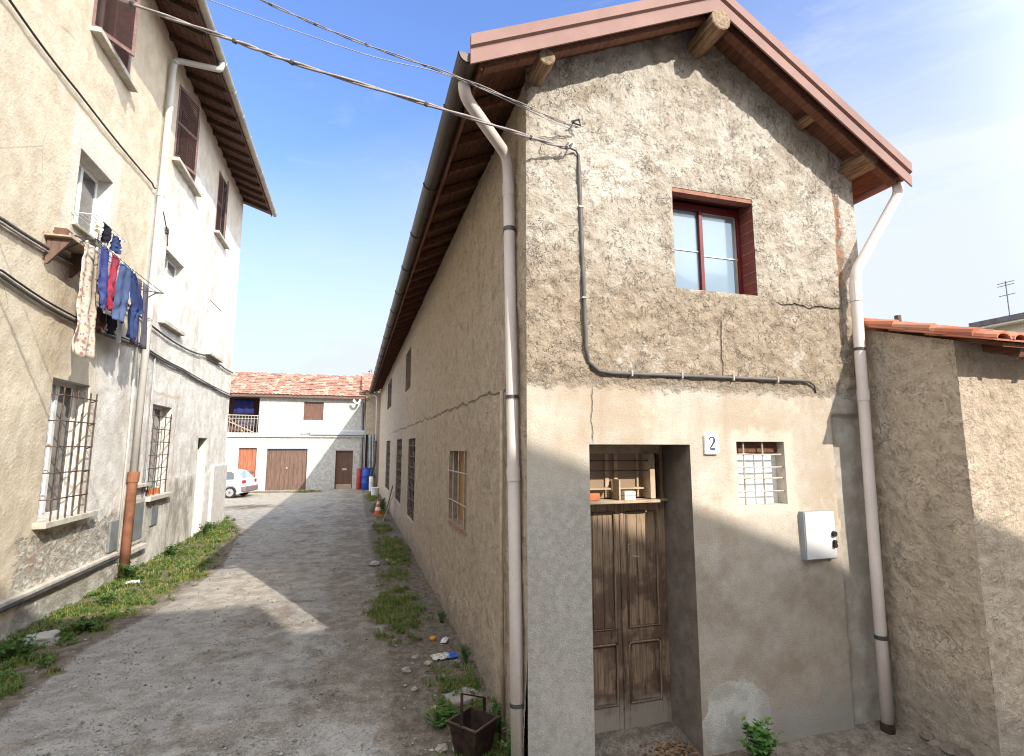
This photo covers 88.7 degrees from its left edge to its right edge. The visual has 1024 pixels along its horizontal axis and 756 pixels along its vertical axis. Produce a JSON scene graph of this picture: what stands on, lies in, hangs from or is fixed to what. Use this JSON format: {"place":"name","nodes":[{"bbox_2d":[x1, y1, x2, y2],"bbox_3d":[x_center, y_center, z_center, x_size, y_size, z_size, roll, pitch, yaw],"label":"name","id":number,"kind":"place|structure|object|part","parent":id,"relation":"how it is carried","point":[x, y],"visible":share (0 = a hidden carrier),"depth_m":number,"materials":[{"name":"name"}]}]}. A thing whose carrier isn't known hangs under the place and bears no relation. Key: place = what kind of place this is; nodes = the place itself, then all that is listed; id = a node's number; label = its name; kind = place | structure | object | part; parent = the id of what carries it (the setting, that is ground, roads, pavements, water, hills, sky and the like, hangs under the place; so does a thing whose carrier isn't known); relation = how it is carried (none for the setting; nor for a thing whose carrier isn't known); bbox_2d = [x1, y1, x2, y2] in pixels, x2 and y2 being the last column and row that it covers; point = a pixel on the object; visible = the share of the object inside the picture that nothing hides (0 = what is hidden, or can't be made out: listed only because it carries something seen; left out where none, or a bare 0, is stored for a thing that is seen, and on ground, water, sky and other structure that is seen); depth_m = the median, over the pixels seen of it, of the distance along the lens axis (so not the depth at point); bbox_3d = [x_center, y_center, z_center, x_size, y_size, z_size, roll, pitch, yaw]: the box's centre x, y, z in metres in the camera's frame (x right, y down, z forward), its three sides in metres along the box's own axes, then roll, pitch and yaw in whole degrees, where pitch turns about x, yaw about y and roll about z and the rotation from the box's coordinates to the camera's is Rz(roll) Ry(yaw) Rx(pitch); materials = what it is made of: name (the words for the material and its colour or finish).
{"place":"outdoors","nodes":[
{"label":"outdoors","id":0,"kind":"place"},
{"bbox_2d":[0,516,242,698],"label":"grass","id":1,"kind":"structure","parent":0,"point":[185,572],"depth_m":8.79,"materials":[{"name":"green plant"}]},
{"bbox_2d":[252,490,321,492],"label":"grass","id":2,"kind":"structure","parent":0,"point":[304,491],"depth_m":29.66,"materials":[{"name":"green plant"}]},
{"bbox_2d":[0,451,993,755],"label":"ground","id":3,"kind":"structure","parent":0,"point":[342,511],"depth_m":5.98,"materials":[{"name":"grey gravel"}]},
{"bbox_2d":[0,631,39,660],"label":"weed","id":4,"kind":"object","parent":3,"relation":"on","point":[13,650],"visible":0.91,"depth_m":6.23,"materials":[{"name":"green plant"}]},
{"bbox_2d":[17,629,60,647],"bbox_3d":[-6.027,3.363,6.688,0.463,0.215,0.339,4,-9,-28],"label":"concrete lump","id":5,"kind":"object","parent":3,"relation":"on","point":[51,636],"visible":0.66,"depth_m":6.64,"materials":[{"name":"grey concrete"}]},
{"bbox_2d":[63,616,103,631],"bbox_3d":[-5.873,3.372,7.133,0.386,0.201,0.409,-2,-8,17],"label":"weed","id":6,"kind":"object","parent":3,"relation":"on","point":[82,626],"visible":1,"depth_m":7.13,"materials":[{"name":"green plant"}]},
{"bbox_2d":[91,590,121,604],"bbox_3d":[-6.497,3.528,8.341,0.398,0.210,0.355,2,-8,-16],"label":"weed","id":7,"kind":"object","parent":3,"relation":"on","point":[103,599],"visible":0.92,"depth_m":8.31,"materials":[{"name":"green plant"}]},
{"bbox_2d":[116,561,140,578],"bbox_3d":[-7.276,3.666,9.917,0.397,0.352,0.421,2,-8,-16],"label":"weed","id":8,"kind":"object","parent":3,"relation":"on","point":[127,572],"visible":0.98,"depth_m":9.90,"materials":[{"name":"green plant"}]},
{"bbox_2d":[0,0,276,640],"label":"apartment building","id":9,"kind":"structure","parent":3,"relation":"on","point":[127,122],"depth_m":9.34,"materials":[{"name":"beige paint"}]},
{"bbox_2d":[32,380,97,529],"bbox_3d":[-6.941,1.140,8.154,0.410,2.150,1.590,2,-8,-16],"label":"window","id":10,"kind":"structure","parent":9,"relation":"in","point":[51,497],"depth_m":8.10,"materials":[{"name":"grey glass"}]},
{"bbox_2d":[44,230,98,277],"bbox_3d":[-6.459,-1.778,7.687,0.310,0.450,0.850,2,-8,-16],"label":"plank shelf","id":11,"kind":"object","parent":9,"relation":"attached to","point":[57,244],"visible":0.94,"depth_m":7.39,"materials":[{"name":"brown wood"}]},
{"bbox_2d":[54,227,72,234],"bbox_3d":[-6.376,-2.051,7.443,0.150,0.112,0.170,2,-8,-16],"label":"box","id":12,"kind":"object","parent":11,"relation":"on","point":[63,231],"visible":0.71,"depth_m":7.37,"materials":[{"name":"orange cardboard"}]},
{"bbox_2d":[71,163,109,251],"bbox_3d":[-6.979,-2.893,8.589,0.320,1.260,1.220,2,-8,-16],"label":"window","id":13,"kind":"structure","parent":9,"relation":"in","point":[87,184],"depth_m":8.79,"materials":[{"name":"white glass"}]},
{"bbox_2d":[71,211,126,241],"bbox_3d":[-6.738,-2.450,8.507,0.430,0.015,1.114,2,-8,-16],"label":"window airer","id":14,"kind":"object","parent":9,"relation":"attached to","point":[91,214],"depth_m":8.21,"materials":[{"name":"white metal"}]},
{"bbox_2d":[94,213,103,232],"bbox_3d":[-6.420,-2.394,8.149,0.109,0.296,0.234,2,-8,-16],"label":"cloth","id":15,"kind":"object","parent":14,"relation":"hanging from","point":[99,225],"visible":1,"depth_m":8.13,"materials":[{"name":"white fabric"}]},
{"bbox_2d":[95,233,106,256],"bbox_3d":[-6.719,-2.236,8.580,0.116,0.496,0.382,2,-8,-16],"label":"vest","id":16,"kind":"object","parent":14,"relation":"hanging from","point":[98,243],"visible":0.18,"depth_m":8.51,"materials":[{"name":"white fabric"}]},
{"bbox_2d":[101,220,111,244],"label":"socks","id":17,"kind":"object","parent":14,"relation":"hanging from","point":[106,234],"visible":0.92,"depth_m":8.43,"materials":[{"name":"black fabric"}]},
{"bbox_2d":[109,232,121,254],"bbox_3d":[-6.719,-2.284,8.903,0.122,0.316,0.323,2,-8,-16],"label":"garment","id":18,"kind":"object","parent":14,"relation":"hanging from","point":[115,246],"visible":0.99,"depth_m":8.86,"materials":[{"name":"blue fabric"}]},
{"bbox_2d":[53,230,163,297],"bbox_3d":[-6.731,-1.731,8.919,0.542,0.398,2.881,2,-8,-16],"label":"drying rack","id":19,"kind":"object","parent":9,"relation":"attached to","point":[90,239],"visible":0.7,"depth_m":8.00,"materials":[{"name":"metal"}]},
{"bbox_2d":[72,240,97,358],"bbox_3d":[-6.352,-1.164,7.843,0.112,1.735,0.682,2,-8,-16],"label":"dress","id":20,"kind":"object","parent":19,"relation":"hanging from","point":[83,342],"visible":1,"depth_m":7.79,"materials":[{"name":"fabric"}]},
{"bbox_2d":[95,306,106,332],"bbox_3d":[-6.599,-0.920,8.410,0.096,0.402,0.322,2,-8,-16],"label":"underwear","id":21,"kind":"object","parent":19,"relation":"hanging from","point":[100,324],"visible":0.94,"depth_m":8.41,"materials":[{"name":"brown fabric"}]},
{"bbox_2d":[98,243,108,309],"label":"trousers","id":22,"kind":"object","parent":19,"relation":"hanging from","point":[103,276],"visible":1,"depth_m":7.98,"materials":[{"name":"blue fabric"}]},
{"bbox_2d":[102,278,116,315],"bbox_3d":[-6.446,-1.488,8.437,0.098,0.975,0.264,2,-8,-16],"label":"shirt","id":23,"kind":"object","parent":19,"relation":"hanging from","point":[106,311],"visible":0.1,"depth_m":8.31,"materials":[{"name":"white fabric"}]},
{"bbox_2d":[106,315,116,334],"bbox_3d":[-6.739,-0.937,8.812,0.094,0.421,0.402,2,-8,-16],"label":"underwear","id":24,"kind":"object","parent":19,"relation":"hanging from","point":[111,324],"visible":0.78,"depth_m":8.81,"materials":[{"name":"black fabric"}]},
{"bbox_2d":[106,252,119,310],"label":"hanging clothes","id":25,"kind":"object","parent":19,"relation":"hanging from","point":[114,266],"visible":0.95,"depth_m":8.25,"materials":[{"name":"red fabric"}]},
{"bbox_2d":[115,320,121,344],"bbox_3d":[-6.841,-1.210,9.165,0.073,1.255,0.223,2,-8,-16],"label":"towel","id":26,"kind":"object","parent":19,"relation":"hanging from","point":[118,334],"visible":0.32,"depth_m":9.09,"materials":[{"name":"white fabric"}]},
{"bbox_2d":[112,260,131,323],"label":"trousers","id":27,"kind":"object","parent":19,"relation":"hanging from","point":[122,290],"visible":1,"depth_m":8.64,"materials":[{"name":"fabric"}]},
{"bbox_2d":[126,270,143,339],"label":"trousers","id":28,"kind":"object","parent":19,"relation":"hanging from","point":[135,311],"visible":0.99,"depth_m":9.16,"materials":[{"name":"blue fabric"}]},
{"bbox_2d":[129,278,148,348],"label":"trousers","id":29,"kind":"object","parent":19,"relation":"hanging from","point":[143,341],"visible":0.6,"depth_m":9.73,"materials":[{"name":"grey fabric"}]},
{"bbox_2d":[90,0,139,92],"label":"window","id":30,"kind":"structure","parent":9,"relation":"in","point":[114,26],"depth_m":8.94,"materials":[{"name":"brown wood"}]},
{"bbox_2d":[148,482,157,494],"bbox_3d":[-8.039,2.468,11.721,0.174,0.277,0.191,-4,-9,29],"label":"flower pot","id":31,"kind":"object","parent":9,"relation":"on","point":[151,493],"visible":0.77,"depth_m":11.70,"materials":[{"name":"orange ceramic"}]},
{"bbox_2d":[145,406,172,501],"bbox_3d":[-8.081,1.678,11.898,0.390,2.090,1.450,2,-8,-16],"label":"window","id":32,"kind":"structure","parent":9,"relation":"in","point":[152,467],"depth_m":12.11,"materials":[{"name":"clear glass"}]},
{"bbox_2d":[158,257,184,335],"bbox_3d":[-8.069,-1.993,12.363,0.340,1.730,1.500,2,-8,-16],"label":"window","id":33,"kind":"structure","parent":9,"relation":"in","point":[167,319],"depth_m":12.43,"materials":[{"name":"white glass"}]},
{"bbox_2d":[172,85,201,196],"bbox_3d":[-8.048,-5.854,12.988,0.504,1.970,1.860,2,-8,-16],"label":"window","id":34,"kind":"structure","parent":9,"relation":"in","point":[187,126],"depth_m":12.72,"materials":[{"name":"brown wood"}]},
{"bbox_2d":[191,438,199,531],"bbox_3d":[-9.260,3.101,15.091,0.050,2.730,0.944,2,-8,-16],"label":"door","id":35,"kind":"structure","parent":9,"relation":"in","point":[198,438],"depth_m":15.48,"materials":[{"name":"white wood"}]},
{"bbox_2d":[205,301,223,362],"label":"window","id":36,"kind":"structure","parent":9,"relation":"in","point":[214,313],"depth_m":16.02,"materials":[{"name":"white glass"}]},
{"bbox_2d":[214,170,229,249],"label":"window","id":37,"kind":"structure","parent":9,"relation":"in","point":[217,232],"depth_m":16.24,"materials":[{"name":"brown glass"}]},
{"bbox_2d":[118,0,569,149],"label":"overhead cable","id":38,"kind":"object","parent":9,"relation":"attached to","point":[234,40],"visible":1,"depth_m":4.14,"materials":[{"name":"rubber"}]},
{"bbox_2d":[209,0,572,128],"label":"overhead cable","id":39,"kind":"object","parent":9,"relation":"attached to","point":[387,60],"visible":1,"depth_m":4.21,"materials":[{"name":"rubber"}]},
{"bbox_2d":[261,0,578,127],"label":"overhead cable","id":40,"kind":"object","parent":9,"relation":"attached to","point":[403,58],"visible":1,"depth_m":4.26,"materials":[{"name":"rubber"}]},
{"bbox_2d":[164,543,180,555],"bbox_3d":[-7.832,3.965,12.052,0.384,0.320,0.287,2,-8,-16],"label":"weed","id":41,"kind":"object","parent":3,"relation":"on","point":[167,551],"visible":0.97,"depth_m":12.03,"materials":[{"name":"green plant"}]},
{"bbox_2d":[196,522,210,534],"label":"weed","id":42,"kind":"object","parent":3,"relation":"on","point":[204,528],"visible":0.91,"depth_m":14.71,"materials":[{"name":"green plant"}]},
{"bbox_2d":[206,520,218,528],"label":"weed","id":43,"kind":"object","parent":3,"relation":"on","point":[213,526],"visible":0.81,"depth_m":15.94,"materials":[{"name":"green plant"}]},
{"bbox_2d":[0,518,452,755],"bbox_3d":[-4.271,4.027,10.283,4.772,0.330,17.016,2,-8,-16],"label":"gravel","id":44,"kind":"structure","parent":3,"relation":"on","point":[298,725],"depth_m":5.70,"materials":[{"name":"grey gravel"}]},
{"bbox_2d":[225,469,257,497],"bbox_3d":[-15.210,5.376,26.866,3.720,1.417,1.640,0,-8,-3],"label":"parked car","id":45,"kind":"object","parent":3,"relation":"on","point":[241,482],"visible":0.5,"depth_m":26.28,"materials":[{"name":"white paint"}]},
{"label":"side window","id":46,"kind":"part","parent":45,"relation":"part of","materials":[{"name":"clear glass"}]},
{"bbox_2d":[0,497,499,755],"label":"dry grass","id":47,"kind":"structure","parent":3,"relation":"on","point":[202,534],"depth_m":8.51,"materials":[{"name":"green plant"}]},
{"bbox_2d":[225,371,366,490],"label":"house","id":48,"kind":"structure","parent":3,"relation":"on","point":[289,408],"depth_m":31.84,"materials":[{"name":"paint"}]},
{"bbox_2d":[233,399,253,413],"bbox_3d":[-16.141,1.723,31.548,1.102,0.900,0.086,2,-8,-16],"label":"cloth","id":49,"kind":"object","parent":48,"relation":"hanging from","point":[243,406],"visible":1,"depth_m":31.54,"materials":[{"name":"blue fabric"}]},
{"bbox_2d":[236,420,256,427],"bbox_3d":[-16.026,2.782,31.546,1.210,0.500,0.127,2,-8,-16],"label":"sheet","id":50,"kind":"object","parent":48,"relation":"on","point":[252,423],"visible":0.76,"depth_m":31.57,"materials":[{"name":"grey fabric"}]},
{"bbox_2d":[238,448,256,477],"bbox_3d":[-15.557,5.370,30.753,0.960,2.500,0.080,2,-8,-16],"label":"door","id":51,"kind":"structure","parent":48,"relation":"in","point":[247,456],"depth_m":30.81,"materials":[{"name":"orange wood"}]},
{"bbox_2d":[265,449,307,489],"bbox_3d":[-13.485,5.480,31.352,2.240,2.440,0.100,2,-8,-16],"label":"garage door","id":52,"kind":"structure","parent":48,"relation":"in","point":[286,469],"depth_m":31.34,"materials":[{"name":"paint"}]},
{"bbox_2d":[303,402,323,419],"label":"window","id":53,"kind":"structure","parent":48,"relation":"in","point":[304,402],"depth_m":32.16,"materials":[{"name":"brown wood"}]},
{"bbox_2d":[300,430,364,434],"bbox_3d":[-10.969,3.337,32.143,3.772,0.296,0.180,2,-8,-16],"label":"gutter length","id":54,"kind":"object","parent":48,"relation":"on","point":[336,432],"visible":1,"depth_m":32.13,"materials":[{"name":"white metal"}]},
{"bbox_2d":[334,451,352,488],"bbox_3d":[-10.364,5.653,32.280,1.020,2.340,0.080,2,-8,-16],"label":"door","id":55,"kind":"structure","parent":48,"relation":"in","point":[344,459],"depth_m":32.26,"materials":[{"name":"brown wood"}]},
{"bbox_2d":[356,468,361,489],"bbox_3d":[-9.242,6.104,31.674,0.337,1.248,0.342,2,-8,-16],"label":"gas bottle","id":56,"kind":"object","parent":3,"relation":"on","point":[358,478],"visible":0.94,"depth_m":31.54,"materials":[{"name":"red metal"}]},
{"bbox_2d":[361,468,371,489],"bbox_3d":[-8.734,6.056,31.517,0.632,1.300,0.642,2,-8,-16],"label":"barrel","id":57,"kind":"object","parent":3,"relation":"on","point":[366,472],"visible":0.7,"depth_m":31.25,"materials":[{"name":"blue plastic"}]},
{"bbox_2d":[369,476,372,490],"bbox_3d":[-8.180,6.145,30.409,0.253,0.832,0.257,2,-8,-16],"label":"canister","id":58,"kind":"object","parent":3,"relation":"on","point":[370,481],"visible":0.91,"depth_m":30.32,"materials":[{"name":"white plastic"}]},
{"bbox_2d":[362,373,380,486],"bbox_3d":[-9.033,3.273,34.570,1.857,8.022,5.193,2,-8,-16],"label":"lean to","id":59,"kind":"object","parent":3,"relation":"on","point":[372,412],"visible":0.34,"depth_m":32.79,"materials":[{"name":"tile"}]},
{"bbox_2d":[368,434,375,478],"bbox_3d":[-8.559,4.806,31.973,0.518,2.801,0.409,2,-8,-16],"label":"tarpaulin","id":60,"kind":"object","parent":59,"relation":"hanging from","point":[371,444],"visible":0.72,"depth_m":32.00,"materials":[{"name":"grey plastic"}]},
{"bbox_2d":[368,561,379,565],"bbox_3d":[-2.959,3.978,11.224,0.260,0.134,0.242,2,-8,-16],"label":"stone","id":61,"kind":"object","parent":3,"relation":"on","point":[374,563],"visible":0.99,"depth_m":11.15,"materials":[{"name":"grey stone"}]},
{"bbox_2d":[370,487,379,495],"bbox_3d":[-7.169,5.939,27.372,0.490,0.440,0.490,2,-8,-16],"label":"bucket","id":62,"kind":"object","parent":3,"relation":"on","point":[374,491],"visible":0.88,"depth_m":27.22,"materials":[{"name":"white plastic"}]},
{"bbox_2d":[373,499,382,515],"bbox_3d":[-4.975,4.792,19.447,0.360,0.615,0.360,2,-8,-16],"label":"traffic cone","id":63,"kind":"object","parent":3,"relation":"on","point":[377,510],"visible":0.9,"depth_m":19.36,"materials":[{"name":"orange plastic"}]},
{"bbox_2d":[379,498,387,509],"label":"weed","id":64,"kind":"object","parent":3,"relation":"on","point":[382,503],"visible":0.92,"depth_m":20.69,"materials":[{"name":"green plant"}]},
{"bbox_2d":[382,493,393,521],"bbox_3d":[-4.230,4.417,17.931,0.035,0.946,0.448,-7,-11,44],"label":"stick","id":65,"kind":"object","parent":3,"relation":"on","point":[388,507],"visible":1,"depth_m":17.92,"materials":[{"name":"brown wood"}]},
{"bbox_2d":[384,485,392,519],"bbox_3d":[-4.318,4.366,18.306,0.112,1.186,0.588,-3,-8,22],"label":"plank","id":66,"kind":"object","parent":3,"relation":"on","point":[389,499],"visible":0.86,"depth_m":18.29,"materials":[{"name":"brown wood"}]},
{"bbox_2d":[401,666,410,672],"bbox_3d":[-1.198,3.288,5.904,0.110,0.066,0.116,2,-8,-16],"label":"stone","id":67,"kind":"object","parent":3,"relation":"on","point":[405,670],"visible":1,"depth_m":5.87,"materials":[{"name":"grey stone"}]},
{"bbox_2d":[410,686,417,691],"bbox_3d":[-1.016,3.251,5.472,0.072,0.042,0.065,7,-10,-42],"label":"stone","id":68,"kind":"object","parent":3,"relation":"on","point":[414,688],"visible":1,"depth_m":5.46,"materials":[{"name":"grey stone"}]},
{"bbox_2d":[411,654,419,658],"bbox_3d":[-1.156,3.343,6.284,0.087,0.051,0.082,-1,-8,10],"label":"stone","id":69,"kind":"object","parent":3,"relation":"on","point":[416,656],"visible":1,"depth_m":6.26,"materials":[{"name":"grey stone"}]},
{"bbox_2d":[423,660,432,665],"bbox_3d":[-0.972,3.319,6.094,0.091,0.059,0.122,-7,-10,43],"label":"stone","id":70,"kind":"object","parent":3,"relation":"on","point":[428,662],"visible":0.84,"depth_m":6.07,"materials":[{"name":"grey stone"}]},
{"bbox_2d":[362,492,508,755],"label":"grass","id":71,"kind":"structure","parent":3,"relation":"on","point":[384,553],"depth_m":7.89,"materials":[{"name":"green plant"}]},
{"bbox_2d":[422,702,452,727],"bbox_3d":[-0.702,3.199,4.929,0.293,0.163,0.278,2,-8,-16],"label":"weed","id":72,"kind":"object","parent":3,"relation":"on","point":[442,717],"visible":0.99,"depth_m":4.93,"materials":[{"name":"green plant"}]},
{"bbox_2d":[435,743,447,752],"bbox_3d":[-0.624,3.273,4.632,0.122,0.060,0.105,2,-8,-16],"label":"stone","id":73,"kind":"object","parent":3,"relation":"on","point":[439,747],"visible":0.93,"depth_m":4.61,"materials":[{"name":"grey stone"}]},
{"bbox_2d":[436,606,446,622],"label":"weed","id":74,"kind":"object","parent":3,"relation":"on","point":[441,616],"visible":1,"depth_m":7.54,"materials":[{"name":"green plant"}]},
{"bbox_2d":[440,637,447,642],"bbox_3d":[-0.877,3.397,6.812,0.088,0.035,0.199,-1,-8,4],"label":"paper scrap","id":75,"kind":"object","parent":3,"relation":"on","point":[444,639],"visible":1,"depth_m":6.77,"materials":[{"name":"white paper"}]},
{"bbox_2d":[431,651,457,659],"bbox_3d":[-0.812,3.318,6.283,0.318,0.046,0.180,3,-8,-24],"label":"plastic packet","id":76,"kind":"object","parent":3,"relation":"on","point":[445,655],"visible":1,"depth_m":6.25},
{"bbox_2d":[447,702,469,716],"bbox_3d":[-0.541,3.225,5.047,0.233,0.129,0.224,-1,-8,10],"label":"weed","id":77,"kind":"object","parent":3,"relation":"on","point":[456,711],"visible":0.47,"depth_m":5.05,"materials":[{"name":"green plant"}]},
{"bbox_2d":[442,687,482,707],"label":"stone","id":78,"kind":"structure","parent":3,"relation":"on","point":[466,699],"depth_m":5.32,"materials":[{"name":"grey stone"}]},
{"bbox_2d":[457,641,471,664],"bbox_3d":[-0.556,3.209,6.105,0.180,0.249,0.126,2,-8,-16],"label":"weed","id":79,"kind":"object","parent":3,"relation":"on","point":[464,653],"visible":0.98,"depth_m":6.09,"materials":[{"name":"green plant"}]},
{"bbox_2d":[447,693,498,755],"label":"bucket","id":80,"kind":"object","parent":3,"relation":"on","point":[472,729],"visible":1,"depth_m":4.56,"materials":[{"name":"brown metal"}]},
{"bbox_2d":[487,697,501,735],"bbox_3d":[-0.102,3.160,4.865,0.241,0.338,0.219,2,-8,-16],"label":"weed","id":81,"kind":"object","parent":3,"relation":"on","point":[498,713],"visible":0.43,"depth_m":4.87,"materials":[{"name":"green plant"}]},
{"bbox_2d":[500,718,527,755],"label":"weed","id":82,"kind":"object","parent":3,"relation":"on","point":[507,746],"visible":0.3,"depth_m":4.44,"materials":[{"name":"green plant"}]},
{"bbox_2d":[369,0,912,755],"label":"house","id":83,"kind":"structure","parent":3,"relation":"on","point":[647,286],"depth_m":5.31,"materials":[{"name":"paint"}]},
{"bbox_2d":[366,441,376,480],"bbox_3d":[-8.332,4.946,31.247,0.266,2.388,0.651,-6,-10,39],"label":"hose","id":84,"kind":"object","parent":83,"relation":"hanging from","point":[374,460],"visible":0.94,"depth_m":31.27,"materials":[{"name":"rubber"}]},
{"bbox_2d":[385,441,389,492],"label":"window","id":85,"kind":"structure","parent":83,"relation":"in","point":[388,443],"depth_m":23.47,"materials":[{"name":"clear glass"}]},
{"bbox_2d":[395,439,401,505],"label":"window","id":86,"kind":"structure","parent":83,"relation":"in","point":[398,493],"depth_m":17.79,"materials":[{"name":"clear glass"}]},
{"bbox_2d":[406,438,415,524],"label":"window","id":87,"kind":"structure","parent":83,"relation":"in","point":[412,443],"depth_m":13.87,"materials":[{"name":"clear glass"}]},
{"bbox_2d":[448,451,466,535],"bbox_3d":[-0.715,1.629,7.643,0.211,1.115,1.400,2,-8,-16],"label":"window","id":88,"kind":"structure","parent":83,"relation":"in","point":[461,501],"depth_m":7.83,"materials":[{"name":"orange wood"}]},
{"bbox_2d":[590,493,599,500],"bbox_3d":[0.783,1.173,5.165,0.160,0.070,0.070,4,-9,-28],"label":"brick","id":89,"kind":"object","parent":83,"relation":"on","point":[594,496],"visible":0.51,"depth_m":5.15,"materials":[{"name":"orange brick"}]},
{"bbox_2d":[590,504,624,733],"bbox_3d":[0.846,2.341,5.145,0.497,2.215,0.070,2,-8,-16],"label":"door","id":90,"kind":"structure","parent":83,"relation":"in","point":[605,529],"depth_m":5.15,"materials":[{"name":"brown wood"}]},
{"bbox_2d":[600,453,656,498],"bbox_3d":[1.044,2.102,5.341,1.050,2.800,0.020,2,-8,-16],"label":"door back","id":91,"kind":"structure","parent":83,"relation":"in","point":[653,453],"depth_m":5.60,"materials":[{"name":"brown wood"}]},
{"bbox_2d":[621,490,635,499],"bbox_3d":[1.168,1.179,5.275,0.120,0.084,0.090,2,-8,-16],"label":"box","id":92,"kind":"object","parent":83,"relation":"on","point":[627,494],"visible":0.86,"depth_m":5.24,"materials":[{"name":"white cardboard"}]},
{"bbox_2d":[619,501,668,728],"bbox_3d":[1.317,2.357,5.268,0.490,2.215,0.102,2,-8,-16],"label":"door","id":93,"kind":"structure","parent":83,"relation":"in","point":[641,554],"depth_m":5.26,"materials":[{"name":"paint"}]},
{"bbox_2d":[672,187,757,295],"bbox_3d":[2.098,-1.412,5.616,1.000,1.080,0.250,2,-8,-16],"label":"window","id":94,"kind":"structure","parent":83,"relation":"in","point":[714,248],"depth_m":5.72,"materials":[{"name":"glass"}]},
{"bbox_2d":[736,442,784,504],"bbox_3d":[2.505,0.973,5.386,0.590,0.630,0.136,2,-8,-16],"label":"window","id":95,"kind":"structure","parent":83,"relation":"in","point":[757,479],"depth_m":5.41,"materials":[{"name":"paint"}]},
{"bbox_2d":[640,735,697,755],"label":"dead leaves","id":96,"kind":"object","parent":3,"relation":"on","point":[677,751],"visible":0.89,"depth_m":4.79,"materials":[{"name":"brown plant"}]},
{"bbox_2d":[736,716,782,755],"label":"weed","id":97,"kind":"object","parent":3,"relation":"on","point":[761,745],"visible":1,"depth_m":4.63,"materials":[{"name":"green plant"}]},
{"bbox_2d":[864,315,1023,755],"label":"outbuilding","id":98,"kind":"structure","parent":3,"relation":"on","point":[947,411],"depth_m":5.03,"materials":[{"name":"beige paint"}]},
{"bbox_2d":[968,312,1023,332],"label":"house","id":99,"kind":"structure","parent":3,"relation":"on","point":[1014,323],"depth_m":18.17,"materials":[{"name":"beige"}]},
{"bbox_2d":[997,280,1013,314],"bbox_3d":[17.493,-2.813,18.489,0.031,1.250,0.500,2,-8,-16],"label":"antenna","id":100,"kind":"object","parent":99,"relation":"on","point":[1007,294],"visible":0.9,"depth_m":18.48,"materials":[{"name":"paint"}]},
{"bbox_2d":[206,0,1023,450],"label":"sky","id":101,"kind":"structure","parent":0,"point":[344,165],"materials":[{"name":"blue"}]}
]}

